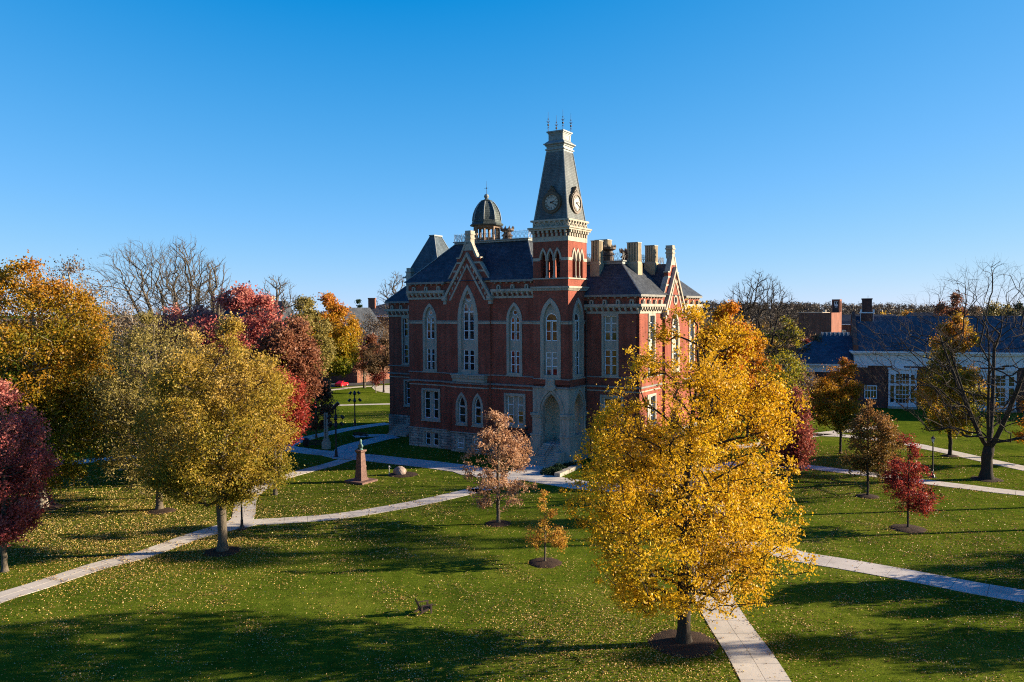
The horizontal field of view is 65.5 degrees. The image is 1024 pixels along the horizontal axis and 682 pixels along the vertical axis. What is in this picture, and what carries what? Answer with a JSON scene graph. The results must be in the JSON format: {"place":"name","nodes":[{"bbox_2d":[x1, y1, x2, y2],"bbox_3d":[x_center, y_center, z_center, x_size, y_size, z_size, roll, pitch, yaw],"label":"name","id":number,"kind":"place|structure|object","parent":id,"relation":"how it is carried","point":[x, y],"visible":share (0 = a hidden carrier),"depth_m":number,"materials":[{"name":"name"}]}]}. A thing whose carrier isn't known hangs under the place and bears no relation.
{"place":"outdoors","nodes":[
{"label":"outdoors","id":0,"kind":"place"},
{"bbox_2d":[0,459,351,602],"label":"path","id":1,"kind":"structure","parent":0,"point":[22,590],"depth_m":61.73,"materials":[{"name":"concrete"}]},
{"bbox_2d":[56,446,344,463],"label":"path","id":2,"kind":"structure","parent":0,"point":[301,450],"depth_m":107.19,"materials":[{"name":"concrete"}]},
{"bbox_2d":[282,423,388,445],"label":"path","id":3,"kind":"structure","parent":0,"point":[311,437],"depth_m":126.70,"materials":[{"name":"concrete"}]},
{"bbox_2d":[192,479,518,537],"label":"path","id":4,"kind":"structure","parent":0,"point":[334,516],"depth_m":74.04,"materials":[{"name":"concrete"}]},
{"bbox_2d":[331,379,389,386],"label":"road","id":5,"kind":"structure","parent":0,"point":[367,383],"depth_m":209.16,"materials":[{"name":"asphalt"}]},
{"bbox_2d":[332,436,398,458],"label":"path","id":6,"kind":"structure","parent":0,"point":[349,449],"depth_m":110.89,"materials":[{"name":"concrete"}]},
{"bbox_2d":[327,402,344,456],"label":"floodlight post","id":7,"kind":"object","parent":6,"relation":"on","point":[335,417],"visible":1,"depth_m":103.67,"materials":[{"name":"black metal"}]},
{"bbox_2d":[368,298,388,329],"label":"campus building","id":8,"kind":"structure","parent":0,"point":[373,306],"depth_m":234.84,"materials":[{"name":"brick"}]},
{"bbox_2d":[372,386,389,392],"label":"path","id":9,"kind":"structure","parent":0,"point":[380,389],"depth_m":195.20,"materials":[{"name":"concrete"}]},
{"bbox_2d":[1,308,903,329],"bbox_3d":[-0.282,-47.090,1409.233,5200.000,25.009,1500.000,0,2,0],"label":"hills","id":10,"kind":"structure","parent":0,"point":[702,316],"depth_m":1066.66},
{"bbox_2d":[323,453,659,491],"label":"path","id":11,"kind":"structure","parent":0,"point":[530,477],"depth_m":95.03,"materials":[{"name":"concrete"}]},
{"bbox_2d":[0,310,1023,681],"bbox_3d":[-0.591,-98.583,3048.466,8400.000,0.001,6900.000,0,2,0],"label":"ground","id":12,"kind":"structure","parent":0,"point":[216,640],"depth_m":53.98,"materials":[{"name":"green plant"}]},
{"bbox_2d":[0,378,63,572],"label":"red maple","id":13,"kind":"object","parent":12,"relation":"on","point":[19,515],"visible":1,"depth_m":58.48,"materials":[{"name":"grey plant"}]},
{"bbox_2d":[0,249,130,507],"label":"maple tree","id":14,"kind":"object","parent":12,"relation":"on","point":[71,364],"visible":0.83,"depth_m":75.12,"materials":[{"name":"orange plant"}]},
{"bbox_2d":[8,254,131,407],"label":"sycamore tree","id":15,"kind":"object","parent":12,"relation":"on","point":[70,268],"visible":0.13,"depth_m":121.86,"materials":[{"name":"orange plant"}]},
{"bbox_2d":[63,357,151,470],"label":"maple tree","id":16,"kind":"object","parent":12,"relation":"on","point":[113,429],"visible":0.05,"depth_m":94.29,"materials":[{"name":"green plant"}]},
{"bbox_2d":[91,297,176,440],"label":"sycamore tree","id":17,"kind":"object","parent":12,"relation":"on","point":[129,323],"visible":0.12,"depth_m":117.38,"materials":[{"name":"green plant"}]},
{"bbox_2d":[72,238,217,358],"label":"bare tree","id":18,"kind":"object","parent":12,"relation":"on","point":[145,295],"visible":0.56,"depth_m":134.39,"materials":[{"name":"brown plant"}]},
{"bbox_2d":[0,313,296,342],"bbox_3d":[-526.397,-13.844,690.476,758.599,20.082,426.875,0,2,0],"label":"wood","id":19,"kind":"object","parent":12,"relation":"on","point":[7,319],"visible":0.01,"depth_m":679.88,"materials":[{"name":"orange plant"}]},
{"bbox_2d":[147,507,176,514],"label":"mulch bed","id":20,"kind":"object","parent":12,"relation":"on","point":[165,510],"visible":0.99,"depth_m":75.82,"materials":[{"name":"brown soil"}]},
{"bbox_2d":[74,310,216,509],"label":"linden tree","id":21,"kind":"object","parent":20,"relation":"on","point":[121,413],"visible":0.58,"depth_m":74.35,"materials":[{"name":"green plant"}]},
{"bbox_2d":[132,235,225,331],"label":"bare tree","id":22,"kind":"object","parent":12,"relation":"on","point":[197,296],"visible":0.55,"depth_m":139.26,"materials":[{"name":"grey plant"}]},
{"bbox_2d":[131,302,226,437],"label":"crimson maple","id":23,"kind":"object","parent":12,"relation":"on","point":[171,317],"visible":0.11,"depth_m":93.62,"materials":[{"name":"red plant"}]},
{"bbox_2d":[115,309,304,551],"bbox_3d":[-22.941,7.117,62.712,14.430,19.227,14.328,-2,3,-36],"label":"maple tree","id":24,"kind":"object","parent":12,"relation":"on","point":[208,449],"visible":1,"depth_m":60.27,"materials":[{"name":"yellow plant"}]},
{"bbox_2d":[198,256,233,349],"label":"bare tree","id":25,"kind":"object","parent":12,"relation":"on","point":[218,309],"visible":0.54,"depth_m":141.49,"materials":[{"name":"brown plant"}]},
{"bbox_2d":[203,546,240,556],"bbox_3d":[-23.027,16.631,63.209,2.940,0.154,2.956,0,2,0],"label":"mulch bed","id":26,"kind":"object","parent":12,"relation":"on","point":[232,550],"visible":0.87,"depth_m":62.63,"materials":[{"name":"brown soil"}]},
{"bbox_2d":[0,411,463,561],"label":"fallen leaves","id":27,"kind":"object","parent":12,"relation":"on","point":[109,506],"visible":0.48,"depth_m":73.95,"materials":[{"name":"plant"}]},
{"bbox_2d":[183,280,296,454],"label":"crimson maple","id":28,"kind":"object","parent":12,"relation":"on","point":[245,298],"visible":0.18,"depth_m":91.22,"materials":[{"name":"red plant"}]},
{"bbox_2d":[212,296,295,350],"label":"grey roof house","id":29,"kind":"structure","parent":12,"relation":"on","point":[289,309],"depth_m":192.64,"materials":[{"name":"brick"}]},
{"bbox_2d":[251,274,302,333],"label":"bare tree","id":30,"kind":"object","parent":12,"relation":"on","point":[278,294],"visible":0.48,"depth_m":161.47,"materials":[{"name":"grey plant"}]},
{"bbox_2d":[254,366,315,494],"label":"red maple","id":31,"kind":"object","parent":12,"relation":"on","point":[300,416],"visible":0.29,"depth_m":81.81,"materials":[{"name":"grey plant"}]},
{"bbox_2d":[243,312,327,472],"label":"oak tree","id":32,"kind":"object","parent":12,"relation":"on","point":[294,341],"visible":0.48,"depth_m":87.12,"materials":[{"name":"red plant"}]},
{"bbox_2d":[284,294,340,378],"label":"maple tree","id":33,"kind":"object","parent":12,"relation":"on","point":[328,348],"visible":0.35,"depth_m":167.62,"materials":[{"name":"green plant"}]},
{"bbox_2d":[303,369,342,437],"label":"evergreen tree","id":34,"kind":"object","parent":12,"relation":"on","point":[322,408],"visible":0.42,"depth_m":119.56,"materials":[{"name":"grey plant"}]},
{"bbox_2d":[322,413,330,449],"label":"pillar memorial","id":35,"kind":"object","parent":12,"relation":"on","point":[326,443],"visible":0.99,"depth_m":109.86,"materials":[{"name":"stone"}]},
{"bbox_2d":[304,291,366,393],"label":"maple tree","id":36,"kind":"object","parent":12,"relation":"on","point":[337,312],"visible":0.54,"depth_m":181.58,"materials":[{"name":"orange plant"}]},
{"bbox_2d":[320,308,389,382],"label":"gabled house","id":37,"kind":"structure","parent":12,"relation":"on","point":[352,377],"depth_m":216.83,"materials":[{"name":"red brick"}]},
{"bbox_2d":[344,439,377,484],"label":"bust monument","id":38,"kind":"object","parent":12,"relation":"on","point":[361,478],"visible":1,"depth_m":88.44,"materials":[{"name":"red stone"}]},
{"bbox_2d":[347,325,385,387],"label":"maple tree","id":39,"kind":"object","parent":12,"relation":"on","point":[370,339],"visible":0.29,"depth_m":195.88,"materials":[{"name":"orange plant"}]},
{"bbox_2d":[352,309,388,384],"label":"twiggy tree","id":40,"kind":"object","parent":12,"relation":"on","point":[383,329],"visible":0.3,"depth_m":205.02,"materials":[{"name":"brown plant"}]},
{"bbox_2d":[360,334,388,391],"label":"twiggy tree","id":41,"kind":"object","parent":12,"relation":"on","point":[374,360],"visible":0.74,"depth_m":184.35,"materials":[{"name":"brown plant"}]},
{"bbox_2d":[366,367,386,392],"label":"young tree","id":42,"kind":"object","parent":12,"relation":"on","point":[376,378],"visible":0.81,"depth_m":185.07,"materials":[{"name":"brown plant"}]},
{"bbox_2d":[376,272,404,323],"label":"bare tree","id":43,"kind":"object","parent":12,"relation":"on","point":[393,288],"visible":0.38,"depth_m":204.32,"materials":[{"name":"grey plant"}]},
{"bbox_2d":[388,471,418,477],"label":"mulch bed","id":44,"kind":"object","parent":12,"relation":"on","point":[411,474],"visible":0.84,"depth_m":91.74,"materials":[{"name":"brown soil"}]},
{"bbox_2d":[414,598,432,615],"bbox_3d":[-5.590,16.612,50.104,1.039,1.005,0.880,-2,3,-28],"label":"garden chair","id":45,"kind":"object","parent":12,"relation":"on","point":[427,606],"visible":1,"depth_m":49.99,"materials":[{"name":"brown wood"}]},
{"bbox_2d":[457,408,537,522],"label":"pin oak","id":46,"kind":"object","parent":12,"relation":"on","point":[514,451],"visible":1,"depth_m":70.61,"materials":[{"name":"brown plant"}]},
{"bbox_2d":[485,520,511,526],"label":"mulch bed","id":47,"kind":"object","parent":12,"relation":"on","point":[494,523],"visible":0.94,"depth_m":70.61,"materials":[{"name":"brown soil"}]},
{"bbox_2d":[0,486,1023,681],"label":"fallen leaves","id":48,"kind":"object","parent":12,"relation":"on","point":[255,548],"visible":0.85,"depth_m":52.51,"materials":[{"name":"plant"}]},
{"bbox_2d":[384,116,702,466],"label":"college hall","id":49,"kind":"structure","parent":12,"relation":"on","point":[539,330],"depth_m":103.58,"materials":[{"name":"red brick"}]},
{"bbox_2d":[401,317,408,364],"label":"window","id":50,"kind":"structure","parent":49,"relation":"in","point":[404,320],"depth_m":123.18,"materials":[{"name":"glass"}]},
{"bbox_2d":[403,379,409,406],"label":"window","id":51,"kind":"structure","parent":49,"relation":"in","point":[406,382],"depth_m":123.33,"materials":[{"name":"white paint"}]},
{"bbox_2d":[422,303,436,372],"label":"window","id":52,"kind":"structure","parent":49,"relation":"in","point":[429,315],"depth_m":110.48,"materials":[{"name":"white paint"}]},
{"bbox_2d":[421,388,440,421],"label":"window","id":53,"kind":"structure","parent":49,"relation":"in","point":[430,397],"depth_m":110.75,"materials":[{"name":"white paint"}]},
{"bbox_2d":[423,429,439,447],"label":"window","id":54,"kind":"structure","parent":49,"relation":"in","point":[431,438],"depth_m":110.66,"materials":[{"name":"white paint"}]},
{"bbox_2d":[455,392,467,425],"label":"window","id":55,"kind":"structure","parent":49,"relation":"in","point":[461,403],"depth_m":107.05,"materials":[{"name":"white paint"}]},
{"bbox_2d":[457,285,477,374],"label":"window","id":56,"kind":"structure","parent":49,"relation":"in","point":[467,320],"depth_m":106.62,"materials":[{"name":"white paint"}]},
{"bbox_2d":[471,393,483,427],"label":"window","id":57,"kind":"structure","parent":49,"relation":"in","point":[477,405],"depth_m":105.65,"materials":[{"name":"white paint"}]},
{"bbox_2d":[506,302,522,376],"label":"window","id":58,"kind":"structure","parent":49,"relation":"in","point":[513,319],"depth_m":103.08,"materials":[{"name":"glass"}]},
{"bbox_2d":[504,393,525,428],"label":"window","id":59,"kind":"structure","parent":49,"relation":"in","point":[514,403],"depth_m":103.28,"materials":[{"name":"glass"}]},
{"bbox_2d":[540,298,560,379],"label":"window","id":60,"kind":"structure","parent":49,"relation":"in","point":[550,318],"depth_m":99.61,"materials":[{"name":"white paint"}]},
{"bbox_2d":[572,298,584,379],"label":"window","id":61,"kind":"structure","parent":49,"relation":"in","point":[578,316],"depth_m":100.64,"materials":[{"name":"white paint"}]},
{"bbox_2d":[601,314,618,377],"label":"window","id":62,"kind":"structure","parent":49,"relation":"in","point":[609,322],"depth_m":100.34,"materials":[{"name":"glass"}]},
{"bbox_2d":[600,395,623,429],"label":"window","id":63,"kind":"structure","parent":49,"relation":"in","point":[603,398],"depth_m":100.58,"materials":[{"name":"glass"}]},
{"bbox_2d":[648,313,655,376],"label":"window","id":64,"kind":"structure","parent":49,"relation":"in","point":[651,316],"depth_m":101.87,"materials":[{"name":"glass"}]},
{"bbox_2d":[647,393,656,427],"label":"window","id":65,"kind":"structure","parent":49,"relation":"in","point":[651,396],"depth_m":102.36,"materials":[{"name":"white paint"}]},
{"bbox_2d":[671,315,679,371],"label":"window","id":66,"kind":"structure","parent":49,"relation":"in","point":[676,322],"depth_m":108.14,"materials":[{"name":"glass"}]},
{"bbox_2d":[688,320,694,369],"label":"window","id":67,"kind":"structure","parent":49,"relation":"in","point":[691,334],"depth_m":114.43,"materials":[{"name":"glass"}]},
{"bbox_2d":[529,557,561,567],"bbox_3d":[2.520,16.605,59.901,2.544,0.154,2.564,0,2,0],"label":"mulch bed","id":68,"kind":"object","parent":12,"relation":"on","point":[547,563],"visible":0.98,"depth_m":59.54,"materials":[{"name":"brown soil"}]},
{"bbox_2d":[518,489,572,560],"bbox_3d":[2.747,13.902,59.575,4.232,5.592,3.684,-1,2,-26],"label":"oak sapling","id":69,"kind":"object","parent":12,"relation":"on","point":[555,539],"visible":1,"depth_m":59.50,"materials":[{"name":"orange plant"}]},
{"bbox_2d":[554,463,581,476],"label":"stone kerb","id":70,"kind":"structure","parent":12,"relation":"on","point":[565,471],"depth_m":92.65,"materials":[{"name":"stone"}]},
{"bbox_2d":[648,629,718,657],"bbox_3d":[9.733,17.123,45.352,3.973,0.154,3.971,0,2,0],"label":"mulch bed","id":71,"kind":"object","parent":12,"relation":"on","point":[666,642],"visible":0.86,"depth_m":44.83,"materials":[{"name":"brown soil"}]},
{"bbox_2d":[555,298,821,643],"bbox_3d":[9.895,7.439,43.889,14.861,19.643,20.312,0,2,0],"label":"ash tree","id":72,"kind":"object","parent":12,"relation":"on","point":[711,524],"visible":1,"depth_m":42.61,"materials":[{"name":"yellow plant"}]},
{"bbox_2d":[699,299,774,431],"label":"maple tree","id":73,"kind":"object","parent":12,"relation":"on","point":[730,307],"visible":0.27,"depth_m":119.15,"materials":[{"name":"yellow plant"}]},
{"bbox_2d":[733,353,781,404],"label":"maple tree","id":74,"kind":"object","parent":12,"relation":"on","point":[760,360],"visible":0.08,"depth_m":136.17,"materials":[{"name":"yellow plant"}]},
{"bbox_2d":[712,271,810,383],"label":"bare tree","id":75,"kind":"object","parent":12,"relation":"on","point":[777,315],"visible":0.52,"depth_m":151.03,"materials":[{"name":"brown plant"}]},
{"bbox_2d":[737,380,790,447],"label":"red maple","id":76,"kind":"object","parent":12,"relation":"on","point":[756,414],"visible":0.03,"depth_m":108.26,"materials":[{"name":"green plant"}]},
{"bbox_2d":[757,348,813,417],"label":"twiggy tree","id":77,"kind":"object","parent":12,"relation":"on","point":[797,368],"visible":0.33,"depth_m":125.97,"materials":[{"name":"green plant"}]},
{"bbox_2d":[766,315,805,360],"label":"skyline tree","id":78,"kind":"object","parent":12,"relation":"on","point":[795,337],"visible":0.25,"depth_m":214.17,"materials":[{"name":"green plant"}]},
{"bbox_2d":[756,384,821,481],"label":"maple tree","id":79,"kind":"object","parent":12,"relation":"on","point":[804,443],"visible":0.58,"depth_m":85.89,"materials":[{"name":"red plant"}]},
{"bbox_2d":[783,358,820,406],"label":"twiggy tree","id":80,"kind":"object","parent":12,"relation":"on","point":[807,379],"visible":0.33,"depth_m":141.57,"materials":[{"name":"green plant"}]},
{"bbox_2d":[582,444,1023,661],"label":"fallen leaves","id":81,"kind":"object","parent":12,"relation":"on","point":[904,536],"visible":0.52,"depth_m":67.61,"materials":[{"name":"plant"}]},
{"bbox_2d":[782,332,825,354],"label":"tree","id":82,"kind":"object","parent":12,"relation":"on","point":[814,337],"visible":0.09,"depth_m":161.10,"materials":[{"name":"green plant"}]},
{"bbox_2d":[798,299,841,341],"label":"building","id":83,"kind":"structure","parent":12,"relation":"on","point":[823,321],"depth_m":239.26,"materials":[{"name":"red brick"}]},
{"bbox_2d":[804,356,868,453],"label":"maple tree","id":84,"kind":"object","parent":12,"relation":"on","point":[838,414],"visible":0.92,"depth_m":103.07,"materials":[{"name":"orange plant"}]},
{"bbox_2d":[699,315,1021,335],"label":"wood","id":85,"kind":"object","parent":12,"relation":"on","point":[764,324],"visible":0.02,"depth_m":554.08,"materials":[{"name":"brown plant"}]},
{"bbox_2d":[699,299,1023,327],"bbox_3d":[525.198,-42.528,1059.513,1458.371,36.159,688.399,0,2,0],"label":"wood","id":86,"kind":"object","parent":12,"relation":"on","point":[816,307],"visible":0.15,"depth_m":1083.25,"materials":[{"name":"brown plant"}]},
{"bbox_2d":[841,314,896,331],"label":"dormitory","id":87,"kind":"structure","parent":12,"relation":"on","point":[845,318],"depth_m":264.05,"materials":[{"name":"brick"}]},
{"bbox_2d":[837,396,902,494],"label":"oak tree","id":88,"kind":"object","parent":12,"relation":"on","point":[875,456],"visible":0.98,"depth_m":79.63,"materials":[{"name":"brown plant"}]},
{"bbox_2d":[872,427,911,468],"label":"oak tree","id":89,"kind":"object","parent":12,"relation":"on","point":[899,442],"visible":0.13,"depth_m":90.05,"materials":[{"name":"brown plant"}]},
{"bbox_2d":[779,298,1023,412],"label":"library building","id":90,"kind":"structure","parent":12,"relation":"on","point":[819,355],"depth_m":151.53,"materials":[{"name":"brick"}]},
{"bbox_2d":[864,385,876,398],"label":"window","id":91,"kind":"structure","parent":90,"relation":"in","point":[869,393],"depth_m":152.11,"materials":[{"name":"white paint"}]},
{"bbox_2d":[887,367,917,408],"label":"window","id":92,"kind":"structure","parent":90,"relation":"in","point":[903,391],"depth_m":150.21,"materials":[{"name":"white paint"}]},
{"bbox_2d":[975,369,1016,412],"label":"window","id":93,"kind":"structure","parent":90,"relation":"in","point":[1008,385],"depth_m":144.65,"materials":[{"name":"white paint"}]},
{"bbox_2d":[889,524,926,532],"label":"mulch bed","id":94,"kind":"object","parent":12,"relation":"on","point":[906,529],"visible":0.98,"depth_m":68.21,"materials":[{"name":"brown soil"}]},
{"bbox_2d":[877,433,947,526],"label":"red oak","id":95,"kind":"object","parent":94,"relation":"in","point":[893,481],"visible":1,"depth_m":67.87,"materials":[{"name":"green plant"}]},
{"bbox_2d":[931,289,969,315],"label":"skyline tree","id":96,"kind":"object","parent":12,"relation":"on","point":[950,312],"visible":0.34,"depth_m":223.54,"materials":[{"name":"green plant"}]},
{"bbox_2d":[907,310,1009,454],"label":"maple tree","id":97,"kind":"object","parent":12,"relation":"on","point":[948,392],"visible":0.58,"depth_m":100.04,"materials":[{"name":"orange plant"}]},
{"bbox_2d":[971,476,1003,481],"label":"mulch bed","id":98,"kind":"object","parent":12,"relation":"on","point":[985,480],"visible":0.77,"depth_m":87.40,"materials":[{"name":"brown soil"}]},
{"bbox_2d":[842,255,1023,479],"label":"bare tree","id":99,"kind":"object","parent":98,"relation":"in","point":[988,450],"visible":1,"depth_m":87.70,"materials":[{"name":"brown plant"}]},
{"bbox_2d":[983,299,1016,315],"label":"skyline tree","id":100,"kind":"object","parent":12,"relation":"on","point":[993,311],"visible":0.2,"depth_m":248.18,"materials":[{"name":"green plant"}]},
{"bbox_2d":[1001,302,1023,315],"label":"skyline tree","id":101,"kind":"object","parent":12,"relation":"on","point":[1017,307],"visible":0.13,"depth_m":239.56,"materials":[{"name":"green plant"}]},
{"bbox_2d":[1009,396,1023,443],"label":"maple tree","id":102,"kind":"object","parent":12,"relation":"on","point":[1020,434],"visible":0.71,"depth_m":97.05,"materials":[{"name":"orange plant"}]},
{"bbox_2d":[0,0,1023,315],"label":"sky","id":103,"kind":"structure","parent":0,"point":[850,151],"materials":[{"name":"blue"}]},
{"bbox_2d":[509,465,545,474],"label":"forecourt","id":104,"kind":"structure","parent":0,"point":[533,469],"depth_m":94.87,"materials":[{"name":"concrete"}]},
{"bbox_2d":[679,472,790,681],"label":"path","id":105,"kind":"structure","parent":0,"point":[737,642],"depth_m":44.79,"materials":[{"name":"concrete"}]},
{"bbox_2d":[702,426,871,449],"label":"path","id":106,"kind":"structure","parent":0,"point":[820,433],"depth_m":119.86,"materials":[{"name":"concrete"}]},
{"bbox_2d":[820,332,849,336],"bbox_3d":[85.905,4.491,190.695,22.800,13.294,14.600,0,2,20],"label":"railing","id":107,"kind":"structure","parent":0,"point":[834,333],"depth_m":190.77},
{"bbox_2d":[694,542,1023,602],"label":"path","id":108,"kind":"structure","parent":0,"point":[972,587],"depth_m":56.26,"materials":[{"name":"concrete"}]},
{"bbox_2d":[702,461,1023,495],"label":"path","id":109,"kind":"structure","parent":0,"point":[968,487],"depth_m":85.97,"materials":[{"name":"concrete"}]},
{"bbox_2d":[813,433,1023,470],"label":"path","id":110,"kind":"structure","parent":0,"point":[995,462],"depth_m":102.86,"materials":[{"name":"concrete"}]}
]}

